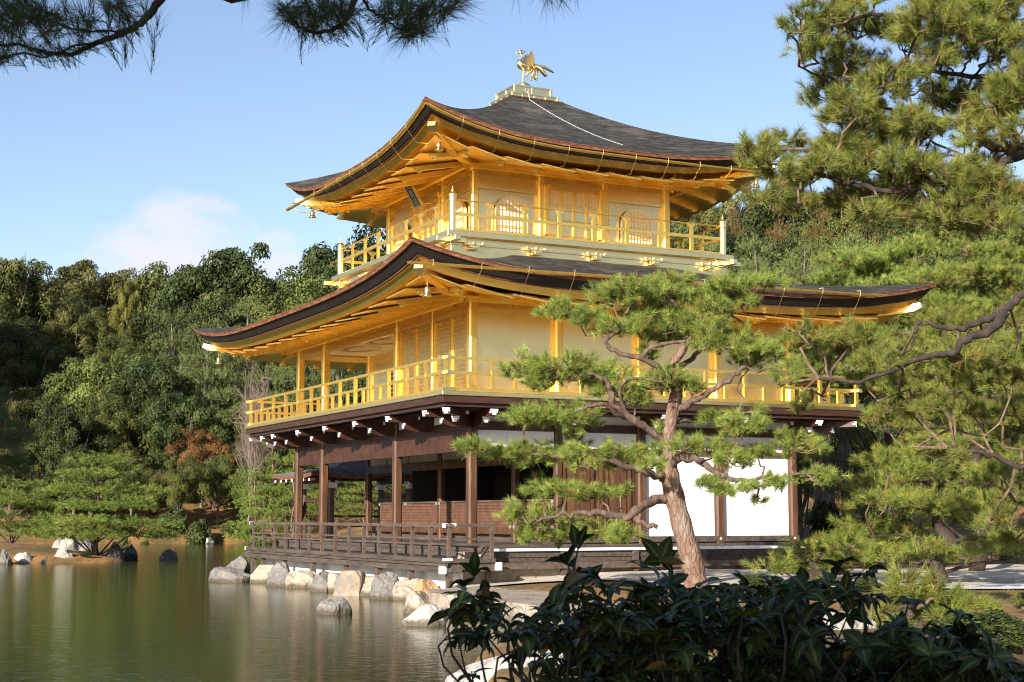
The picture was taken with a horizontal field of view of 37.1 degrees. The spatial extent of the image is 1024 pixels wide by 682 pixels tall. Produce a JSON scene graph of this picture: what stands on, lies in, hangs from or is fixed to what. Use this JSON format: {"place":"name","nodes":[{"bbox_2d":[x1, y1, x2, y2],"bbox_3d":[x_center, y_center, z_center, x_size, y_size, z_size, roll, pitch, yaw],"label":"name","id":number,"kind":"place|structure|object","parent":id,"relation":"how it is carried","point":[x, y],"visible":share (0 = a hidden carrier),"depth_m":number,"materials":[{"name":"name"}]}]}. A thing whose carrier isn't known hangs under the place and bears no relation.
{"place":"outdoors","nodes":[
{"label":"outdoors","id":0,"kind":"place"},
{"bbox_2d":[0,544,538,681],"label":"water","id":1,"kind":"structure","parent":0,"point":[148,615],"depth_m":23.37,"materials":[{"name":"green liquid"}]},
{"bbox_2d":[317,597,351,614],"bbox_3d":[-3.186,5.052,27.316,0.530,0.918,0.586,-4,-8,34],"label":"rock","id":2,"kind":"object","parent":1,"relation":"in","point":[340,606],"visible":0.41,"depth_m":27.21,"materials":[{"name":"grey stone"}]},
{"bbox_2d":[272,460,411,537],"bbox_3d":[-4.774,5.322,46.423,4.055,3.606,3.950,3,-7,-26],"label":"fishing annex","id":3,"kind":"object","parent":1,"relation":"in","point":[354,471],"visible":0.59,"depth_m":45.89,"materials":[{"name":"brown wood"}]},
{"bbox_2d":[403,590,430,612],"bbox_3d":[-1.619,5.120,27.794,0.635,1.113,0.842,-4,-8,30],"label":"rock","id":4,"kind":"object","parent":1,"relation":"in","point":[415,599],"visible":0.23,"depth_m":27.60,"materials":[{"name":"beige stone"}]},
{"bbox_2d":[402,603,446,625],"bbox_3d":[-1.436,4.777,24.528,0.768,1.086,0.659,3,-7,-26],"label":"rock","id":5,"kind":"object","parent":1,"relation":"in","point":[421,615],"visible":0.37,"depth_m":24.39,"materials":[{"name":"stone"}]},
{"bbox_2d":[428,587,617,629],"bbox_3d":[0.903,4.683,26.881,3.850,0.400,7.100,3,-7,-26],"label":"stone landing","id":6,"kind":"object","parent":1,"relation":"in","point":[521,601],"visible":0.26,"depth_m":26.75,"materials":[{"name":"stone"}]},
{"bbox_2d":[0,374,1023,681],"bbox_3d":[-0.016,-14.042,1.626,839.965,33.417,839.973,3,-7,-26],"label":"ground","id":7,"kind":"structure","parent":0,"point":[196,512],"depth_m":70.92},
{"bbox_2d":[0,303,44,365],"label":"evergreen tree","id":8,"kind":"object","parent":7,"relation":"on","point":[7,327],"visible":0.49,"depth_m":129.00,"materials":[{"name":"green plant"}]},
{"bbox_2d":[0,442,50,508],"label":"broadleaf tree","id":9,"kind":"object","parent":7,"relation":"on","point":[38,462],"visible":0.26,"depth_m":102.15,"materials":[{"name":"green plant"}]},
{"bbox_2d":[0,398,52,501],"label":"broadleaf tree","id":10,"kind":"object","parent":7,"relation":"on","point":[28,407],"visible":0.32,"depth_m":105.18,"materials":[{"name":"green plant"}]},
{"bbox_2d":[0,257,67,400],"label":"broadleaf tree","id":11,"kind":"object","parent":7,"relation":"on","point":[18,281],"visible":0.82,"depth_m":132.57,"materials":[{"name":"green plant"}]},
{"bbox_2d":[0,462,68,542],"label":"pine tree","id":12,"kind":"object","parent":7,"relation":"on","point":[14,496],"visible":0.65,"depth_m":63.35,"materials":[{"name":"green plant"}]},
{"bbox_2d":[6,383,67,410],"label":"broadleaf tree","id":13,"kind":"object","parent":7,"relation":"on","point":[29,393],"visible":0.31,"depth_m":117.95,"materials":[{"name":"green plant"}]},
{"bbox_2d":[0,327,79,394],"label":"evergreen tree","id":14,"kind":"object","parent":7,"relation":"on","point":[20,357],"visible":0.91,"depth_m":121.19,"materials":[{"name":"green plant"}]},
{"bbox_2d":[30,470,69,510],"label":"evergreen tree","id":15,"kind":"object","parent":7,"relation":"on","point":[53,497],"visible":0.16,"depth_m":100.60,"materials":[{"name":"green plant"}]},
{"bbox_2d":[24,400,116,516],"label":"evergreen tree","id":16,"kind":"object","parent":7,"relation":"on","point":[63,431],"visible":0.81,"depth_m":102.89,"materials":[{"name":"green plant"}]},
{"bbox_2d":[32,302,113,375],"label":"broadleaf tree","id":17,"kind":"object","parent":7,"relation":"on","point":[72,329],"visible":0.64,"depth_m":131.60,"materials":[{"name":"green plant"}]},
{"bbox_2d":[44,291,108,325],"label":"evergreen tree","id":18,"kind":"object","parent":7,"relation":"on","point":[69,300],"visible":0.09,"depth_m":147.24,"materials":[{"name":"green plant"}]},
{"bbox_2d":[42,449,111,527],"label":"evergreen tree","id":19,"kind":"object","parent":7,"relation":"on","point":[53,466],"visible":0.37,"depth_m":99.77,"materials":[{"name":"green plant"}]},
{"bbox_2d":[25,258,145,319],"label":"broadleaf tree","id":20,"kind":"object","parent":7,"relation":"on","point":[72,273],"visible":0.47,"depth_m":152.30,"materials":[{"name":"green plant"}]},
{"bbox_2d":[37,352,147,417],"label":"broadleaf tree","id":21,"kind":"object","parent":7,"relation":"on","point":[77,395],"visible":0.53,"depth_m":112.78,"materials":[{"name":"green plant"}]},
{"bbox_2d":[1,450,189,555],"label":"pine tree","id":22,"kind":"object","parent":7,"relation":"on","point":[98,523],"visible":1,"depth_m":58.87,"materials":[{"name":"green plant"}]},
{"bbox_2d":[73,329,148,382],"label":"broadleaf tree","id":23,"kind":"object","parent":7,"relation":"on","point":[107,353],"visible":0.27,"depth_m":124.15,"materials":[{"name":"green plant"}]},
{"bbox_2d":[76,393,157,499],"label":"broadleaf tree","id":24,"kind":"object","parent":7,"relation":"on","point":[114,425],"visible":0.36,"depth_m":107.22,"materials":[{"name":"green plant"}]},
{"bbox_2d":[104,278,146,350],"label":"broadleaf tree","id":25,"kind":"object","parent":7,"relation":"on","point":[119,318],"visible":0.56,"depth_m":134.62,"materials":[{"name":"green plant"}]},
{"bbox_2d":[99,463,161,526],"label":"broadleaf tree","id":26,"kind":"object","parent":7,"relation":"on","point":[135,474],"visible":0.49,"depth_m":98.95,"materials":[{"name":"green plant"}]},
{"bbox_2d":[102,441,165,512],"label":"broadleaf tree","id":27,"kind":"object","parent":7,"relation":"on","point":[146,460],"visible":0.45,"depth_m":103.89,"materials":[{"name":"green plant"}]},
{"bbox_2d":[112,260,172,306],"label":"broadleaf tree","id":28,"kind":"object","parent":7,"relation":"on","point":[124,275],"visible":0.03,"depth_m":158.76,"materials":[{"name":"green plant"}]},
{"bbox_2d":[91,353,195,481],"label":"evergreen tree","id":29,"kind":"object","parent":7,"relation":"on","point":[152,377],"visible":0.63,"depth_m":110.35,"materials":[{"name":"green plant"}]},
{"bbox_2d":[122,300,204,376],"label":"evergreen tree","id":30,"kind":"object","parent":7,"relation":"on","point":[139,321],"visible":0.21,"depth_m":132.03,"materials":[{"name":"green plant"}]},
{"bbox_2d":[147,439,192,473],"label":"evergreen tree","id":31,"kind":"object","parent":7,"relation":"on","point":[162,459],"visible":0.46,"depth_m":106.68,"materials":[{"name":"green plant"}]},
{"bbox_2d":[159,508,190,532],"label":"bush","id":32,"kind":"object","parent":7,"relation":"on","point":[168,514],"visible":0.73,"depth_m":99.02,"materials":[{"name":"green plant"}]},
{"bbox_2d":[141,305,215,405],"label":"tree","id":33,"kind":"object","parent":7,"relation":"on","point":[174,342],"visible":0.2,"depth_m":117.58,"materials":[{"name":"green plant"}]},
{"bbox_2d":[144,454,215,533],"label":"broadleaf tree","id":34,"kind":"object","parent":7,"relation":"on","point":[173,477],"visible":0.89,"depth_m":99.17,"materials":[{"name":"green plant"}]},
{"bbox_2d":[135,390,230,454],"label":"evergreen tree","id":35,"kind":"object","parent":7,"relation":"on","point":[170,414],"visible":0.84,"depth_m":106.63,"materials":[{"name":"green plant"}]},
{"bbox_2d":[164,425,234,507],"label":"broadleaf tree","id":36,"kind":"object","parent":7,"relation":"on","point":[212,450],"visible":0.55,"depth_m":106.17,"materials":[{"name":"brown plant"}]},
{"bbox_2d":[184,518,214,543],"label":"bush","id":37,"kind":"object","parent":7,"relation":"on","point":[198,532],"visible":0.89,"depth_m":97.77,"materials":[{"name":"green plant"}]},
{"bbox_2d":[137,242,281,331],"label":"evergreen tree","id":38,"kind":"object","parent":7,"relation":"on","point":[234,272],"visible":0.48,"depth_m":142.87,"materials":[{"name":"green plant"}]},
{"bbox_2d":[172,314,250,458],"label":"pine tree","id":39,"kind":"object","parent":7,"relation":"on","point":[207,373],"visible":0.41,"depth_m":114.08,"materials":[{"name":"green plant"}]},
{"bbox_2d":[157,294,271,381],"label":"evergreen tree","id":40,"kind":"object","parent":7,"relation":"on","point":[221,318],"visible":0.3,"depth_m":126.72,"materials":[{"name":"green plant"}]},
{"bbox_2d":[188,453,244,523],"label":"broadleaf tree","id":41,"kind":"object","parent":7,"relation":"on","point":[223,470],"visible":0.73,"depth_m":102.55,"materials":[{"name":"green plant"}]},
{"bbox_2d":[208,566,250,581],"bbox_3d":[-7.478,6.652,40.799,1.136,1.231,0.874,3,-7,-26],"label":"rock","id":42,"kind":"object","parent":7,"relation":"on","point":[226,574],"visible":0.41,"depth_m":40.66,"materials":[{"name":"grey stone"}]},
{"bbox_2d":[189,281,276,324],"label":"broadleaf tree","id":43,"kind":"object","parent":7,"relation":"on","point":[235,301],"visible":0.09,"depth_m":138.80,"materials":[{"name":"green plant"}]},
{"bbox_2d":[199,401,267,495],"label":"broadleaf tree","id":44,"kind":"object","parent":7,"relation":"on","point":[220,420],"visible":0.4,"depth_m":108.34,"materials":[{"name":"green plant"}]},
{"bbox_2d":[201,296,295,412],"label":"pine tree","id":45,"kind":"object","parent":7,"relation":"on","point":[247,366],"visible":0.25,"depth_m":118.28,"materials":[{"name":"green plant"}]},
{"bbox_2d":[213,357,283,396],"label":"broadleaf tree","id":46,"kind":"object","parent":7,"relation":"on","point":[261,365],"visible":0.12,"depth_m":122.97,"materials":[{"name":"green plant"}]},
{"bbox_2d":[223,464,279,544],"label":"pine tree","id":47,"kind":"object","parent":7,"relation":"on","point":[254,497],"visible":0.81,"depth_m":96.11,"materials":[{"name":"green plant"}]},
{"bbox_2d":[232,360,276,520],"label":"bare tree","id":48,"kind":"object","parent":7,"relation":"on","point":[260,454],"visible":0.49,"depth_m":100.57,"materials":[{"name":"plant"}]},
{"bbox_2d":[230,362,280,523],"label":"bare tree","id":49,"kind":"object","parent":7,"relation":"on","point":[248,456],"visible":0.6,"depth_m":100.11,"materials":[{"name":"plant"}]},
{"bbox_2d":[226,461,292,526],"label":"broadleaf tree","id":50,"kind":"object","parent":7,"relation":"on","point":[236,479],"visible":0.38,"depth_m":100.15,"materials":[{"name":"green plant"}]},
{"bbox_2d":[228,435,308,531],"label":"pine tree","id":51,"kind":"object","parent":7,"relation":"on","point":[275,462],"visible":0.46,"depth_m":99.30,"materials":[{"name":"green plant"}]},
{"bbox_2d":[265,562,289,586],"bbox_3d":[-5.771,6.316,38.171,0.807,1.518,0.817,-2,-7,20],"label":"rock","id":52,"kind":"object","parent":7,"relation":"on","point":[278,573],"visible":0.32,"depth_m":38.15,"materials":[{"name":"grey stone"}]},
{"bbox_2d":[235,274,333,319],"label":"broadleaf tree","id":53,"kind":"object","parent":7,"relation":"on","point":[296,299],"visible":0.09,"depth_m":138.17,"materials":[{"name":"green plant"}]},
{"bbox_2d":[259,454,318,536],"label":"pine tree","id":54,"kind":"object","parent":7,"relation":"on","point":[290,512],"visible":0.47,"depth_m":95.20,"materials":[{"name":"green plant"}]},
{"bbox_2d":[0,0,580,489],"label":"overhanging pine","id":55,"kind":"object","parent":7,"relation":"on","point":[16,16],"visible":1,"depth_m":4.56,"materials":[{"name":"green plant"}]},
{"bbox_2d":[258,366,333,467],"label":"pine tree","id":56,"kind":"object","parent":7,"relation":"on","point":[282,375],"visible":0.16,"depth_m":109.56,"materials":[{"name":"green plant"}]},
{"bbox_2d":[285,570,315,587],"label":"rock","id":57,"kind":"object","parent":7,"relation":"on","point":[299,579],"visible":0.36,"depth_m":37.21,"materials":[{"name":"beige stone"}]},
{"bbox_2d":[275,257,336,300],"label":"evergreen tree","id":58,"kind":"object","parent":7,"relation":"on","point":[309,263],"visible":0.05,"depth_m":152.96,"materials":[{"name":"green plant"}]},
{"bbox_2d":[274,366,361,394],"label":"evergreen tree","id":59,"kind":"object","parent":7,"relation":"on","point":[308,370],"visible":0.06,"depth_m":122.28,"materials":[{"name":"green plant"}]},
{"bbox_2d":[306,465,359,522],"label":"pine tree","id":60,"kind":"object","parent":7,"relation":"on","point":[336,511],"visible":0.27,"depth_m":94.54,"materials":[{"name":"green plant"}]},
{"bbox_2d":[305,365,364,407],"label":"pine tree","id":61,"kind":"object","parent":7,"relation":"on","point":[335,390],"visible":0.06,"depth_m":107.98,"materials":[{"name":"green plant"}]},
{"bbox_2d":[307,371,365,499],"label":"evergreen tree","id":62,"kind":"object","parent":7,"relation":"on","point":[363,379],"visible":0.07,"depth_m":109.21,"materials":[{"name":"green plant"}]},
{"bbox_2d":[294,222,385,284],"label":"evergreen tree","id":63,"kind":"object","parent":7,"relation":"on","point":[321,255],"visible":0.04,"depth_m":166.88,"materials":[{"name":"green plant"}]},
{"bbox_2d":[333,570,365,595],"bbox_3d":[-3.615,5.722,33.852,0.727,1.237,0.772,-2,-7,15],"label":"rock","id":64,"kind":"object","parent":7,"relation":"on","point":[349,583],"visible":0.39,"depth_m":33.70,"materials":[{"name":"stone"}]},
{"bbox_2d":[334,481,391,522],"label":"pine tree","id":65,"kind":"object","parent":7,"relation":"on","point":[354,498],"visible":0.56,"depth_m":93.28,"materials":[{"name":"green plant"}]},
{"bbox_2d":[369,571,398,599],"bbox_3d":[-2.711,5.545,32.406,0.683,1.267,0.857,3,-7,-26],"label":"rock","id":66,"kind":"object","parent":7,"relation":"on","point":[382,584],"visible":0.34,"depth_m":32.33,"materials":[{"name":"grey stone"}]},
{"bbox_2d":[391,577,419,599],"bbox_3d":[-2.217,5.630,32.212,0.661,1.236,0.938,-1,-7,5],"label":"rock","id":67,"kind":"object","parent":7,"relation":"on","point":[402,587],"visible":0.28,"depth_m":31.95,"materials":[{"name":"beige stone"}]},
{"bbox_2d":[445,650,562,681],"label":"rock","id":68,"kind":"object","parent":7,"relation":"on","point":[487,663],"visible":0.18,"depth_m":14.30,"materials":[{"name":"stone"}]},
{"bbox_2d":[193,84,937,588],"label":"pavilion","id":69,"kind":"structure","parent":7,"relation":"on","point":[517,224],"depth_m":36.38,"materials":[{"name":"gold wood"}]},
{"bbox_2d":[516,49,553,85],"bbox_3d":[0.603,-7.313,41.547,1.248,1.193,0.600,3,-7,-26],"label":"phoenix statue","id":70,"kind":"object","parent":69,"relation":"on","point":[526,63],"visible":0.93,"depth_m":41.41,"materials":[{"name":"gold metal"}]},
{"bbox_2d":[562,453,635,535],"bbox_3d":[1.973,3.464,34.382,1.920,1.880,0.100,3,-7,-26],"label":"board door","id":71,"kind":"structure","parent":69,"relation":"in","point":[613,502],"depth_m":34.42,"materials":[{"name":"wood"}]},
{"bbox_2d":[670,219,746,248],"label":"broadleaf tree","id":72,"kind":"object","parent":7,"relation":"on","point":[680,230],"visible":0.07,"depth_m":142.91,"materials":[{"name":"green plant"}]},
{"bbox_2d":[427,523,1023,681],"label":"dark shrub","id":73,"kind":"object","parent":7,"relation":"on","point":[786,629],"visible":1,"depth_m":3.70,"materials":[{"name":"green plant"}]},
{"bbox_2d":[694,229,758,271],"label":"evergreen tree","id":74,"kind":"object","parent":7,"relation":"on","point":[730,242],"visible":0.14,"depth_m":134.41,"materials":[{"name":"green plant"}]},
{"bbox_2d":[699,188,791,234],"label":"broadleaf tree","id":75,"kind":"object","parent":7,"relation":"on","point":[726,205],"visible":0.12,"depth_m":157.97,"materials":[{"name":"green plant"}]},
{"bbox_2d":[726,231,776,280],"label":"pine tree","id":76,"kind":"object","parent":7,"relation":"on","point":[750,266],"visible":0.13,"depth_m":109.15,"materials":[{"name":"green plant"}]},
{"bbox_2d":[742,249,803,282],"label":"broadleaf tree","id":77,"kind":"object","parent":7,"relation":"on","point":[778,258],"visible":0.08,"depth_m":123.90,"materials":[{"name":"green plant"}]},
{"bbox_2d":[741,235,809,260],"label":"evergreen tree","id":78,"kind":"object","parent":7,"relation":"on","point":[786,243],"visible":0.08,"depth_m":136.15,"materials":[{"name":"green plant"}]},
{"bbox_2d":[730,197,839,238],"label":"evergreen tree","id":79,"kind":"object","parent":7,"relation":"on","point":[800,219],"visible":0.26,"depth_m":154.57,"materials":[{"name":"green plant"}]},
{"bbox_2d":[777,233,825,284],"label":"pine tree","id":80,"kind":"object","parent":7,"relation":"on","point":[804,246],"visible":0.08,"depth_m":104.52,"materials":[{"name":"green plant"}]},
{"bbox_2d":[794,350,824,510],"bbox_3d":[10.691,2.615,49.854,4.799,8.834,4.617,-2,-7,15],"label":"tree","id":81,"kind":"object","parent":7,"relation":"on","point":[819,493],"visible":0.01,"depth_m":49.77,"materials":[{"name":"green plant"}]},
{"bbox_2d":[781,236,840,274],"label":"broadleaf tree","id":82,"kind":"object","parent":7,"relation":"on","point":[826,240],"visible":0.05,"depth_m":129.19,"materials":[{"name":"green plant"}]},
{"bbox_2d":[737,529,893,580],"bbox_3d":[5.560,4.054,28.046,2.890,1.266,1.864,1,-7,-6],"label":"garden pine","id":83,"kind":"object","parent":7,"relation":"on","point":[812,564],"visible":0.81,"depth_m":27.84,"materials":[{"name":"green plant"}]},
{"bbox_2d":[800,210,832,252],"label":"cypress tree","id":84,"kind":"object","parent":7,"relation":"on","point":[817,228],"visible":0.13,"depth_m":140.06,"materials":[{"name":"green plant"}]},
{"bbox_2d":[795,213,845,244],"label":"broadleaf tree","id":85,"kind":"object","parent":7,"relation":"on","point":[831,225],"visible":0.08,"depth_m":148.24,"materials":[{"name":"green plant"}]},
{"bbox_2d":[796,351,856,541],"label":"pine tree","id":86,"kind":"object","parent":7,"relation":"on","point":[801,531],"visible":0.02,"depth_m":65.47,"materials":[{"name":"green plant"}]},
{"bbox_2d":[804,500,855,543],"bbox_3d":[9.667,5.662,45.601,1.547,1.814,1.472,-5,-8,37],"label":"bush","id":87,"kind":"object","parent":7,"relation":"on","point":[819,520],"visible":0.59,"depth_m":45.40,"materials":[{"name":"green plant"}]},
{"bbox_2d":[797,395,893,526],"bbox_3d":[11.692,4.224,53.841,4.243,6.820,3.909,-3,-7,24],"label":"pine tree","id":88,"kind":"object","parent":7,"relation":"on","point":[838,459],"visible":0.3,"depth_m":53.64,"materials":[{"name":"green plant"}]},
{"bbox_2d":[812,222,886,266],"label":"broadleaf tree","id":89,"kind":"object","parent":7,"relation":"on","point":[874,239],"visible":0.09,"depth_m":134.83,"materials":[{"name":"green plant"}]},
{"bbox_2d":[832,214,880,244],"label":"broadleaf tree","id":90,"kind":"object","parent":7,"relation":"on","point":[843,228],"visible":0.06,"depth_m":145.83,"materials":[{"name":"green plant"}]},
{"bbox_2d":[798,394,939,505],"bbox_3d":[13.694,4.710,57.799,5.306,6.776,4.912,3,-7,-23],"label":"evergreen tree","id":91,"kind":"object","parent":7,"relation":"on","point":[865,401],"visible":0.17,"depth_m":57.10,"materials":[{"name":"green plant"}]},
{"bbox_2d":[729,0,1023,549],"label":"pine","id":92,"kind":"object","parent":7,"relation":"on","point":[851,150],"visible":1,"depth_m":16.48,"materials":[{"name":"green plant"}]},
{"bbox_2d":[861,506,916,559],"bbox_3d":[10.878,5.493,43.645,1.822,1.802,1.564,5,-8,-39],"label":"bush","id":93,"kind":"object","parent":7,"relation":"on","point":[904,520],"visible":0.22,"depth_m":43.48,"materials":[{"name":"green plant"}]},
{"bbox_2d":[795,223,1020,511],"bbox_3d":[11.729,1.536,45.898,8.866,10.179,6.286,1,-7,-6],"label":"garden pine","id":94,"kind":"object","parent":7,"relation":"on","point":[889,265],"visible":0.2,"depth_m":45.46,"materials":[{"name":"green plant"}]},
{"bbox_2d":[876,219,949,262],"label":"broadleaf tree","id":95,"kind":"object","parent":7,"relation":"on","point":[939,237],"visible":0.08,"depth_m":132.94,"materials":[{"name":"green plant"}]},
{"bbox_2d":[810,417,1023,582],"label":"garden pine","id":96,"kind":"object","parent":7,"relation":"on","point":[945,547],"visible":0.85,"depth_m":27.13,"materials":[{"name":"green plant"}]},
{"bbox_2d":[833,299,1023,570],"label":"garden pine","id":97,"kind":"object","parent":7,"relation":"on","point":[876,415],"visible":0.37,"depth_m":33.49,"materials":[{"name":"green plant"}]},
{"bbox_2d":[865,556,1007,627],"bbox_3d":[4.450,2.958,17.043,1.655,1.134,2.086,-6,-9,42],"label":"bush","id":98,"kind":"object","parent":7,"relation":"on","point":[920,615],"visible":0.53,"depth_m":16.80,"materials":[{"name":"green plant"}]},
{"bbox_2d":[878,213,1023,560],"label":"garden pine","id":99,"kind":"object","parent":7,"relation":"on","point":[1005,269],"visible":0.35,"depth_m":42.22,"materials":[{"name":"green plant"}]},
{"bbox_2d":[965,609,1023,635],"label":"bush","id":100,"kind":"object","parent":7,"relation":"on","point":[995,622],"visible":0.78,"depth_m":15.06,"materials":[{"name":"green plant"}]},
{"bbox_2d":[993,627,1023,653],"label":"bush","id":101,"kind":"object","parent":7,"relation":"on","point":[1014,639],"visible":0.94,"depth_m":13.20,"materials":[{"name":"green plant"}]},
{"bbox_2d":[0,0,1023,285],"label":"sky","id":102,"kind":"structure","parent":0,"point":[136,167],"materials":[{"name":"blue"}]},
{"bbox_2d":[453,564,1023,586],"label":"sand path","id":103,"kind":"structure","parent":0,"point":[999,573],"depth_m":31.08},
{"bbox_2d":[450,264,853,587],"bbox_3d":[2.381,1.480,26.157,7.023,5.766,2.351,0,-7,-3],"label":"old pine","id":104,"kind":"object","parent":103,"relation":"on","point":[683,324],"visible":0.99,"depth_m":26.01,"materials":[{"name":"green plant"}]},
{"bbox_2d":[920,575,1023,588],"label":"gravel path","id":105,"kind":"structure","parent":0,"point":[1012,585],"depth_m":26.60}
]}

